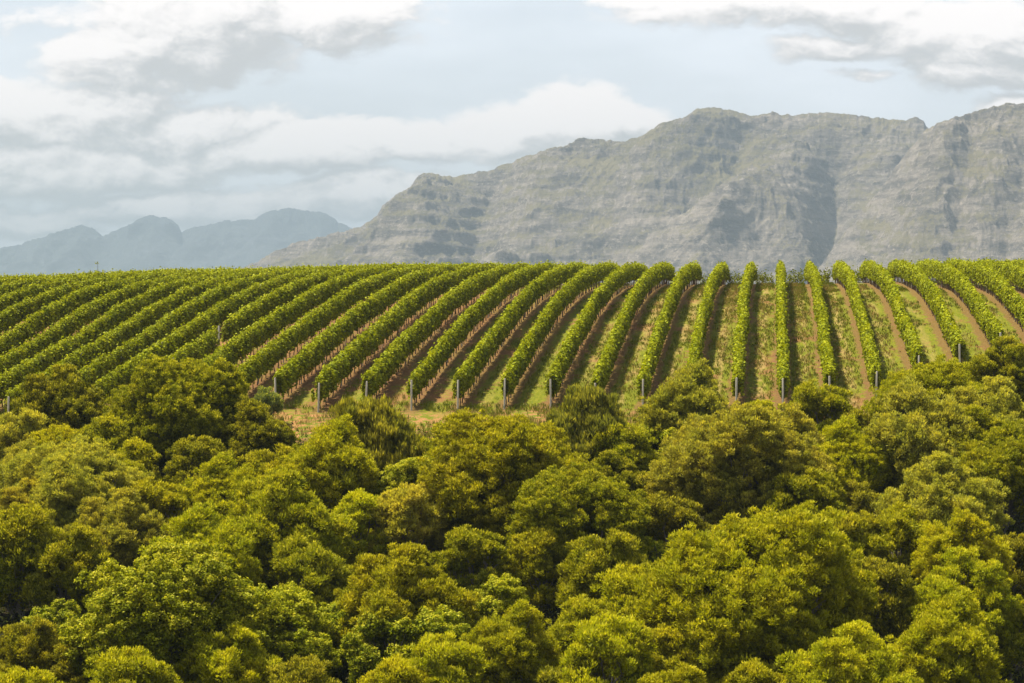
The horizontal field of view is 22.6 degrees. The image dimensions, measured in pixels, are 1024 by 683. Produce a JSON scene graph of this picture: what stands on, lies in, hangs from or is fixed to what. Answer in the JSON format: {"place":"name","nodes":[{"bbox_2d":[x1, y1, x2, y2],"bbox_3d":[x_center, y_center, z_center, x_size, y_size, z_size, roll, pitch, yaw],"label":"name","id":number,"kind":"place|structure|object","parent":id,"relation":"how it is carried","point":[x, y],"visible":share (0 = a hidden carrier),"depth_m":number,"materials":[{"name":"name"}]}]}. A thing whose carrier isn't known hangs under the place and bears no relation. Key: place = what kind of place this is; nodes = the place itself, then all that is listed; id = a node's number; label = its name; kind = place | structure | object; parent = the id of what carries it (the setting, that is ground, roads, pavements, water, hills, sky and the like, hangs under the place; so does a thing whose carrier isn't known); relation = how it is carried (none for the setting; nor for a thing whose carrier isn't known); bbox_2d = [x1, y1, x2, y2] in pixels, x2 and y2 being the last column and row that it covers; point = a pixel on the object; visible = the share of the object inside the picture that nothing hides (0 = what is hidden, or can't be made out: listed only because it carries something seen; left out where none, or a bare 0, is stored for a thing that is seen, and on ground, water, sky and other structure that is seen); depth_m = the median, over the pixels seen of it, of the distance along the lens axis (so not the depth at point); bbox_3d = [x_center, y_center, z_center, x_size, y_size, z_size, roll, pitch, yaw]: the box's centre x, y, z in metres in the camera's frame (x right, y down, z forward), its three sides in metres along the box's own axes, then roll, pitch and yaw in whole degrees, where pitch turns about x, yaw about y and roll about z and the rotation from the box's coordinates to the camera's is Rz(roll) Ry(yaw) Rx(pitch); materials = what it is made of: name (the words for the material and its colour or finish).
{"place":"outdoors","nodes":[
{"label":"outdoors","id":0,"kind":"place"},
{"bbox_2d":[0,207,352,276],"bbox_3d":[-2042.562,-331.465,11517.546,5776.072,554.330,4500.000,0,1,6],"label":"mountain","id":1,"kind":"structure","parent":0,"point":[145,243],"depth_m":11212.25,"materials":[{"name":"stone"}]},
{"bbox_2d":[0,282,1023,682],"bbox_3d":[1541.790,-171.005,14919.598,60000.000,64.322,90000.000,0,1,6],"label":"ground","id":2,"kind":"structure","parent":0,"point":[440,390],"depth_m":155.53,"materials":[{"name":"soil"}]},
{"bbox_2d":[0,406,52,459],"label":"evergreen tree","id":3,"kind":"object","parent":2,"relation":"on","point":[22,425],"visible":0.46,"depth_m":121.60,"materials":[{"name":"green plant"}]},
{"bbox_2d":[0,500,63,618],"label":"evergreen tree","id":4,"kind":"object","parent":2,"relation":"on","point":[24,524],"visible":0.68,"depth_m":100.59,"materials":[{"name":"green plant"}]},
{"bbox_2d":[0,616,63,680],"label":"round shrub","id":5,"kind":"object","parent":2,"relation":"on","point":[21,645],"visible":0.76,"depth_m":90.41,"materials":[{"name":"green plant"}]},
{"bbox_2d":[8,363,113,437],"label":"evergreen tree","id":6,"kind":"object","parent":2,"relation":"on","point":[62,395],"visible":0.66,"depth_m":125.24,"materials":[{"name":"green plant"}]},
{"bbox_2d":[22,521,111,613],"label":"evergreen tree","id":7,"kind":"object","parent":2,"relation":"on","point":[72,553],"visible":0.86,"depth_m":100.20,"materials":[{"name":"green plant"}]},
{"bbox_2d":[0,434,154,533],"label":"evergreen tree","id":8,"kind":"object","parent":2,"relation":"on","point":[73,473],"visible":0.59,"depth_m":106.68,"materials":[{"name":"green plant"}]},
{"bbox_2d":[60,412,129,450],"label":"evergreen tree","id":9,"kind":"object","parent":2,"relation":"on","point":[111,431],"visible":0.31,"depth_m":118.87,"materials":[{"name":"green plant"}]},
{"bbox_2d":[0,266,204,335],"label":"grapevine hedge","id":10,"kind":"object","parent":2,"relation":"on","point":[12,316],"visible":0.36,"depth_m":182.67,"materials":[{"name":"green plant"}]},
{"bbox_2d":[63,486,174,574],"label":"evergreen tree","id":11,"kind":"object","parent":2,"relation":"on","point":[126,527],"visible":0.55,"depth_m":102.83,"materials":[{"name":"green plant"}]},
{"bbox_2d":[0,265,241,356],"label":"grapevine hedge","id":12,"kind":"object","parent":2,"relation":"on","point":[36,323],"visible":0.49,"depth_m":177.99,"materials":[{"name":"green plant"}]},
{"bbox_2d":[0,265,259,373],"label":"grapevine hedge","id":13,"kind":"object","parent":2,"relation":"on","point":[87,313],"visible":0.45,"depth_m":173.59,"materials":[{"name":"green plant"}]},
{"bbox_2d":[83,645,182,682],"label":"evergreen tree","id":14,"kind":"object","parent":2,"relation":"on","point":[138,665],"visible":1,"depth_m":83.58,"materials":[{"name":"green plant"}]},
{"bbox_2d":[0,265,288,406],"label":"grapevine hedge","id":15,"kind":"object","parent":2,"relation":"on","point":[107,322],"visible":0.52,"depth_m":167.80,"materials":[{"name":"green plant"}]},
{"bbox_2d":[3,265,311,413],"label":"grapevine hedge","id":16,"kind":"object","parent":2,"relation":"on","point":[149,315],"visible":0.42,"depth_m":168.63,"materials":[{"name":"green plant"}]},
{"bbox_2d":[129,476,192,536],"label":"evergreen tree","id":17,"kind":"object","parent":2,"relation":"on","point":[168,501],"visible":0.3,"depth_m":107.69,"materials":[{"name":"green plant"}]},
{"bbox_2d":[54,532,289,682],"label":"evergreen tree","id":18,"kind":"object","parent":2,"relation":"on","point":[164,601],"visible":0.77,"depth_m":87.03,"materials":[{"name":"green plant"}]},
{"bbox_2d":[102,353,251,466],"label":"evergreen tree","id":19,"kind":"object","parent":2,"relation":"on","point":[162,405],"visible":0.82,"depth_m":121.98,"materials":[{"name":"green plant"}]},
{"bbox_2d":[162,434,231,495],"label":"evergreen tree","id":20,"kind":"object","parent":2,"relation":"on","point":[200,450],"visible":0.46,"depth_m":115.67,"materials":[{"name":"green plant"}]},
{"bbox_2d":[135,499,262,588],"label":"evergreen tree","id":21,"kind":"object","parent":2,"relation":"on","point":[196,519],"visible":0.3,"depth_m":97.49,"materials":[{"name":"green plant"}]},
{"bbox_2d":[75,263,331,387],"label":"grapevine hedge","id":22,"kind":"object","parent":2,"relation":"on","point":[168,323],"visible":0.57,"depth_m":166.98,"materials":[{"name":"green plant"}]},
{"bbox_2d":[177,449,263,524],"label":"evergreen tree","id":23,"kind":"object","parent":2,"relation":"on","point":[221,480],"visible":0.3,"depth_m":109.37,"materials":[{"name":"green plant"}]},
{"bbox_2d":[170,623,281,682],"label":"evergreen tree","id":24,"kind":"object","parent":2,"relation":"on","point":[216,666],"visible":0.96,"depth_m":86.22,"materials":[{"name":"green plant"}]},
{"bbox_2d":[95,262,361,407],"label":"grapevine hedge","id":25,"kind":"object","parent":2,"relation":"on","point":[218,313],"visible":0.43,"depth_m":164.85,"materials":[{"name":"green plant"}]},
{"bbox_2d":[219,394,300,469],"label":"evergreen tree","id":26,"kind":"object","parent":2,"relation":"on","point":[253,425],"visible":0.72,"depth_m":120.49,"materials":[{"name":"green plant"}]},
{"bbox_2d":[164,262,393,362],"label":"grapevine hedge","id":27,"kind":"object","parent":2,"relation":"on","point":[245,316],"visible":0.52,"depth_m":169.37,"materials":[{"name":"green plant"}]},
{"bbox_2d":[216,467,357,585],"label":"evergreen tree","id":28,"kind":"object","parent":2,"relation":"on","point":[262,511],"visible":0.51,"depth_m":100.36,"materials":[{"name":"green plant"}]},
{"bbox_2d":[249,581,342,682],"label":"evergreen tree","id":29,"kind":"object","parent":2,"relation":"on","point":[301,624],"visible":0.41,"depth_m":89.13,"materials":[{"name":"green plant"}]},
{"bbox_2d":[264,652,339,682],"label":"evergreen tree","id":30,"kind":"object","parent":2,"relation":"on","point":[306,670],"visible":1,"depth_m":83.80,"materials":[{"name":"green plant"}]},
{"bbox_2d":[199,261,424,372],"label":"grapevine hedge","id":31,"kind":"object","parent":2,"relation":"on","point":[242,344],"visible":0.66,"depth_m":167.21,"materials":[{"name":"green plant"}]},
{"bbox_2d":[267,534,356,612],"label":"evergreen tree","id":32,"kind":"object","parent":2,"relation":"on","point":[321,576],"visible":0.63,"depth_m":96.87,"materials":[{"name":"green plant"}]},
{"bbox_2d":[274,413,378,512],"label":"evergreen tree","id":33,"kind":"object","parent":2,"relation":"on","point":[332,461],"visible":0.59,"depth_m":108.87,"materials":[{"name":"green plant"}]},
{"bbox_2d":[234,261,450,392],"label":"grapevine hedge","id":34,"kind":"object","parent":2,"relation":"on","point":[268,356],"visible":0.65,"depth_m":163.94,"materials":[{"name":"green plant"}]},
{"bbox_2d":[331,487,399,575],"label":"evergreen tree","id":35,"kind":"object","parent":2,"relation":"on","point":[359,510],"visible":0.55,"depth_m":105.47,"materials":[{"name":"green plant"}]},
{"bbox_2d":[272,260,477,400],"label":"grapevine hedge","id":36,"kind":"object","parent":2,"relation":"on","point":[306,359],"visible":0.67,"depth_m":161.97,"materials":[{"name":"green plant"}]},
{"bbox_2d":[327,395,432,480],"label":"evergreen tree","id":37,"kind":"object","parent":2,"relation":"on","point":[383,426],"visible":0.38,"depth_m":112.77,"materials":[{"name":"green plant"}]},
{"bbox_2d":[335,610,424,682],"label":"evergreen tree","id":38,"kind":"object","parent":2,"relation":"on","point":[362,657],"visible":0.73,"depth_m":89.08,"materials":[{"name":"green plant"}]},
{"bbox_2d":[356,653,430,682],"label":"evergreen tree","id":39,"kind":"object","parent":2,"relation":"on","point":[397,668],"visible":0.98,"depth_m":82.75,"materials":[{"name":"green plant"}]},
{"bbox_2d":[331,541,482,676],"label":"evergreen tree","id":40,"kind":"object","parent":2,"relation":"on","point":[377,584],"visible":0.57,"depth_m":91.05,"materials":[{"name":"green plant"}]},
{"bbox_2d":[366,481,449,567],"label":"evergreen tree","id":41,"kind":"object","parent":2,"relation":"on","point":[406,511],"visible":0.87,"depth_m":105.38,"materials":[{"name":"green plant"}]},
{"bbox_2d":[311,261,511,412],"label":"grapevine hedge","id":42,"kind":"object","parent":2,"relation":"on","point":[356,353],"visible":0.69,"depth_m":160.58,"materials":[{"name":"green plant"}]},
{"bbox_2d":[397,603,470,670],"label":"evergreen tree","id":43,"kind":"object","parent":2,"relation":"on","point":[444,619],"visible":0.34,"depth_m":89.09,"materials":[{"name":"green plant"}]},
{"bbox_2d":[400,631,488,682],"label":"evergreen tree","id":44,"kind":"object","parent":2,"relation":"on","point":[443,658],"visible":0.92,"depth_m":83.83,"materials":[{"name":"green plant"}]},
{"bbox_2d":[361,261,532,398],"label":"grapevine hedge","id":45,"kind":"object","parent":2,"relation":"on","point":[393,356],"visible":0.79,"depth_m":161.16,"materials":[{"name":"green plant"}]},
{"bbox_2d":[428,524,521,599],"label":"evergreen tree","id":46,"kind":"object","parent":2,"relation":"on","point":[468,551],"visible":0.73,"depth_m":99.73,"materials":[{"name":"green plant"}]},
{"bbox_2d":[405,260,563,409],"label":"grapevine hedge","id":47,"kind":"object","parent":2,"relation":"on","point":[456,334],"visible":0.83,"depth_m":162.05,"materials":[{"name":"green plant"}]},
{"bbox_2d":[415,407,593,548],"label":"evergreen tree","id":48,"kind":"object","parent":2,"relation":"on","point":[465,469],"visible":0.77,"depth_m":105.80,"materials":[{"name":"green plant"}]},
{"bbox_2d":[473,572,535,620],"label":"evergreen tree","id":49,"kind":"object","parent":2,"relation":"on","point":[507,592],"visible":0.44,"depth_m":95.67,"materials":[{"name":"green plant"}]},
{"bbox_2d":[458,598,561,682],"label":"evergreen tree","id":50,"kind":"object","parent":2,"relation":"on","point":[514,650],"visible":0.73,"depth_m":86.73,"materials":[{"name":"green plant"}]},
{"bbox_2d":[452,259,591,409],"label":"grapevine hedge","id":51,"kind":"object","parent":2,"relation":"on","point":[473,365],"visible":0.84,"depth_m":161.40,"materials":[{"name":"green plant"}]},
{"bbox_2d":[273,400,777,437],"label":"grass","id":52,"kind":"structure","parent":2,"relation":"on","point":[508,409],"depth_m":138.05,"materials":[{"name":"green plant"}]},
{"bbox_2d":[503,526,571,613],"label":"evergreen tree","id":53,"kind":"object","parent":2,"relation":"on","point":[541,588],"visible":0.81,"depth_m":99.77,"materials":[{"name":"green plant"}]},
{"bbox_2d":[500,260,620,408],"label":"grapevine hedge","id":54,"kind":"object","parent":2,"relation":"on","point":[563,298],"visible":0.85,"depth_m":162.98,"materials":[{"name":"green plant"}]},
{"bbox_2d":[504,461,653,584],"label":"evergreen tree","id":55,"kind":"object","parent":2,"relation":"on","point":[574,503],"visible":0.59,"depth_m":101.28,"materials":[{"name":"green plant"}]},
{"bbox_2d":[545,593,623,672],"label":"evergreen tree","id":56,"kind":"object","parent":2,"relation":"on","point":[575,609],"visible":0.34,"depth_m":90.08,"materials":[{"name":"green plant"}]},
{"bbox_2d":[545,384,638,464],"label":"evergreen tree","id":57,"kind":"object","parent":2,"relation":"on","point":[580,415],"visible":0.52,"depth_m":116.09,"materials":[{"name":"green plant"}]},
{"bbox_2d":[543,261,647,407],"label":"grapevine hedge","id":58,"kind":"object","parent":2,"relation":"on","point":[616,280],"visible":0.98,"depth_m":161.81,"materials":[{"name":"green plant"}]},
{"bbox_2d":[555,527,652,613],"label":"evergreen tree","id":59,"kind":"object","parent":2,"relation":"on","point":[585,564],"visible":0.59,"depth_m":96.68,"materials":[{"name":"green plant"}]},
{"bbox_2d":[557,611,660,682],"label":"evergreen tree","id":60,"kind":"object","parent":2,"relation":"on","point":[622,644],"visible":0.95,"depth_m":85.20,"materials":[{"name":"green plant"}]},
{"bbox_2d":[587,449,657,500],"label":"evergreen tree","id":61,"kind":"object","parent":2,"relation":"on","point":[622,468],"visible":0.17,"depth_m":109.64,"materials":[{"name":"green plant"}]},
{"bbox_2d":[589,563,656,628],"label":"evergreen tree","id":62,"kind":"object","parent":2,"relation":"on","point":[617,593],"visible":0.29,"depth_m":91.68,"materials":[{"name":"green plant"}]},
{"bbox_2d":[587,421,660,491],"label":"evergreen tree","id":63,"kind":"object","parent":2,"relation":"on","point":[641,455],"visible":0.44,"depth_m":114.99,"materials":[{"name":"green plant"}]},
{"bbox_2d":[590,261,675,389],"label":"grapevine hedge","id":64,"kind":"object","parent":2,"relation":"on","point":[660,273],"visible":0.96,"depth_m":163.40,"materials":[{"name":"green plant"}]},
{"bbox_2d":[604,622,687,682],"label":"evergreen tree","id":65,"kind":"object","parent":2,"relation":"on","point":[664,640],"visible":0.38,"depth_m":86.23,"materials":[{"name":"green plant"}]},
{"bbox_2d":[294,281,1021,411],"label":"grass","id":66,"kind":"structure","parent":2,"relation":"on","point":[840,300],"depth_m":162.50,"materials":[{"name":"green plant"}]},
{"bbox_2d":[636,260,702,403],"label":"grapevine hedge","id":67,"kind":"object","parent":2,"relation":"on","point":[689,273],"visible":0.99,"depth_m":158.70,"materials":[{"name":"green plant"}]},
{"bbox_2d":[640,491,714,553],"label":"evergreen tree","id":68,"kind":"object","parent":2,"relation":"on","point":[678,514],"visible":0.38,"depth_m":103.52,"materials":[{"name":"green plant"}]},
{"bbox_2d":[632,357,728,449],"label":"evergreen tree","id":69,"kind":"object","parent":2,"relation":"on","point":[669,404],"visible":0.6,"depth_m":118.25,"materials":[{"name":"green plant"}]},
{"bbox_2d":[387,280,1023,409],"bbox_3d":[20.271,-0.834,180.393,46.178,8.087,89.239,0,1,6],"label":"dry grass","id":70,"kind":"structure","parent":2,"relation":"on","point":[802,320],"depth_m":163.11,"materials":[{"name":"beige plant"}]},
{"bbox_2d":[684,260,730,367],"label":"grapevine hedge","id":71,"kind":"object","parent":2,"relation":"on","point":[719,275],"visible":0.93,"depth_m":165.25,"materials":[{"name":"green plant"}]},
{"bbox_2d":[636,400,836,526],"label":"evergreen tree","id":72,"kind":"object","parent":2,"relation":"on","point":[738,458],"visible":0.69,"depth_m":107.05,"materials":[{"name":"green plant"}]},
{"bbox_2d":[729,261,757,400],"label":"grapevine hedge","id":73,"kind":"object","parent":2,"relation":"on","point":[742,327],"visible":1,"depth_m":154.15,"materials":[{"name":"green plant"}]},
{"bbox_2d":[618,504,878,679],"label":"evergreen tree","id":74,"kind":"object","parent":2,"relation":"on","point":[770,587],"visible":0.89,"depth_m":86.60,"materials":[{"name":"green plant"}]},
{"bbox_2d":[718,657,794,682],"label":"evergreen tree","id":75,"kind":"object","parent":2,"relation":"on","point":[754,670],"visible":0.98,"depth_m":83.15,"materials":[{"name":"green plant"}]},
{"bbox_2d":[774,260,790,401],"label":"grapevine hedge","id":76,"kind":"object","parent":2,"relation":"on","point":[783,351],"visible":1,"depth_m":152.88,"materials":[{"name":"green plant"}]},
{"bbox_2d":[761,466,848,521],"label":"evergreen tree","id":77,"kind":"object","parent":2,"relation":"on","point":[823,489],"visible":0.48,"depth_m":105.48,"materials":[{"name":"green plant"}]},
{"bbox_2d":[777,378,863,444],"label":"evergreen tree","id":78,"kind":"object","parent":2,"relation":"on","point":[831,404],"visible":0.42,"depth_m":122.65,"materials":[{"name":"green plant"}]},
{"bbox_2d":[803,260,837,389],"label":"grapevine hedge","id":79,"kind":"object","parent":2,"relation":"on","point":[812,278],"visible":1,"depth_m":155.87,"materials":[{"name":"green plant"}]},
{"bbox_2d":[774,618,923,682],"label":"evergreen tree","id":80,"kind":"object","parent":2,"relation":"on","point":[849,656],"visible":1,"depth_m":80.99,"materials":[{"name":"green plant"}]},
{"bbox_2d":[812,413,893,501],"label":"evergreen tree","id":81,"kind":"object","parent":2,"relation":"on","point":[850,453],"visible":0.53,"depth_m":112.60,"materials":[{"name":"green plant"}]},
{"bbox_2d":[831,260,883,396],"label":"grapevine hedge","id":82,"kind":"object","parent":2,"relation":"on","point":[843,275],"visible":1,"depth_m":158.15,"materials":[{"name":"green plant"}]},
{"bbox_2d":[831,508,890,594],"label":"evergreen tree","id":83,"kind":"object","parent":2,"relation":"on","point":[867,521],"visible":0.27,"depth_m":99.41,"materials":[{"name":"green plant"}]},
{"bbox_2d":[847,554,920,646],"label":"evergreen tree","id":84,"kind":"object","parent":2,"relation":"on","point":[895,613],"visible":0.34,"depth_m":91.78,"materials":[{"name":"green plant"}]},
{"bbox_2d":[859,258,923,368],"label":"grapevine hedge","id":85,"kind":"object","parent":2,"relation":"on","point":[878,274],"visible":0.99,"depth_m":164.59,"materials":[{"name":"green plant"}]},
{"bbox_2d":[863,500,930,592],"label":"evergreen tree","id":86,"kind":"object","parent":2,"relation":"on","point":[900,530],"visible":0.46,"depth_m":99.73,"materials":[{"name":"green plant"}]},
{"bbox_2d":[859,353,981,419],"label":"evergreen tree","id":87,"kind":"object","parent":2,"relation":"on","point":[944,377],"visible":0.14,"depth_m":117.66,"materials":[{"name":"green plant"}]},
{"bbox_2d":[861,373,981,506],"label":"evergreen tree","id":88,"kind":"object","parent":2,"relation":"on","point":[906,431],"visible":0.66,"depth_m":112.69,"materials":[{"name":"green plant"}]},
{"bbox_2d":[886,259,967,361],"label":"grapevine hedge","id":89,"kind":"object","parent":2,"relation":"on","point":[920,281],"visible":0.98,"depth_m":168.15,"materials":[{"name":"green plant"}]},
{"bbox_2d":[871,450,1015,551],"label":"evergreen tree","id":90,"kind":"object","parent":2,"relation":"on","point":[938,486],"visible":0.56,"depth_m":103.38,"materials":[{"name":"green plant"}]},
{"bbox_2d":[884,587,1013,682],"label":"evergreen tree","id":91,"kind":"object","parent":2,"relation":"on","point":[949,643],"visible":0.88,"depth_m":83.27,"materials":[{"name":"green plant"}]},
{"bbox_2d":[894,545,1023,676],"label":"evergreen tree","id":92,"kind":"object","parent":2,"relation":"on","point":[987,584],"visible":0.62,"depth_m":91.07,"materials":[{"name":"green plant"}]},
{"bbox_2d":[915,258,1005,350],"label":"grapevine hedge","id":93,"kind":"object","parent":2,"relation":"on","point":[954,278],"visible":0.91,"depth_m":171.73,"materials":[{"name":"green plant"}]},
{"bbox_2d":[909,506,1018,588],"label":"evergreen tree","id":94,"kind":"object","parent":2,"relation":"on","point":[936,540],"visible":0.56,"depth_m":97.69,"materials":[{"name":"green plant"}]},
{"bbox_2d":[943,257,1023,331],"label":"grapevine hedge","id":95,"kind":"object","parent":2,"relation":"on","point":[995,281],"visible":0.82,"depth_m":178.74,"materials":[{"name":"green plant"}]},
{"bbox_2d":[947,374,1023,428],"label":"evergreen tree","id":96,"kind":"object","parent":2,"relation":"on","point":[997,396],"visible":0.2,"depth_m":115.52,"materials":[{"name":"green plant"}]},
{"bbox_2d":[956,419,1023,534],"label":"evergreen tree","id":97,"kind":"object","parent":2,"relation":"on","point":[1001,458],"visible":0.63,"depth_m":108.95,"materials":[{"name":"green plant"}]},
{"bbox_2d":[964,335,1023,409],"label":"evergreen tree","id":98,"kind":"object","parent":2,"relation":"on","point":[1007,359],"visible":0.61,"depth_m":128.25,"materials":[{"name":"green plant"}]},
{"bbox_2d":[0,0,1023,247],"label":"sky","id":99,"kind":"structure","parent":0,"point":[114,114],"materials":[{"name":"white"}]},
{"bbox_2d":[242,107,928,284],"bbox_3d":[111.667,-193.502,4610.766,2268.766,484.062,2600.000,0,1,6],"label":"mountain","id":100,"kind":"structure","parent":0,"point":[708,188],"depth_m":4328.25,"materials":[{"name":"grey stone"}]},
{"bbox_2d":[818,103,1023,283],"bbox_3d":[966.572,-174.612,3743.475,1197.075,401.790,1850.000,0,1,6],"label":"mountain","id":101,"kind":"structure","parent":0,"point":[951,188],"depth_m":3665.27,"materials":[{"name":"grey stone"}]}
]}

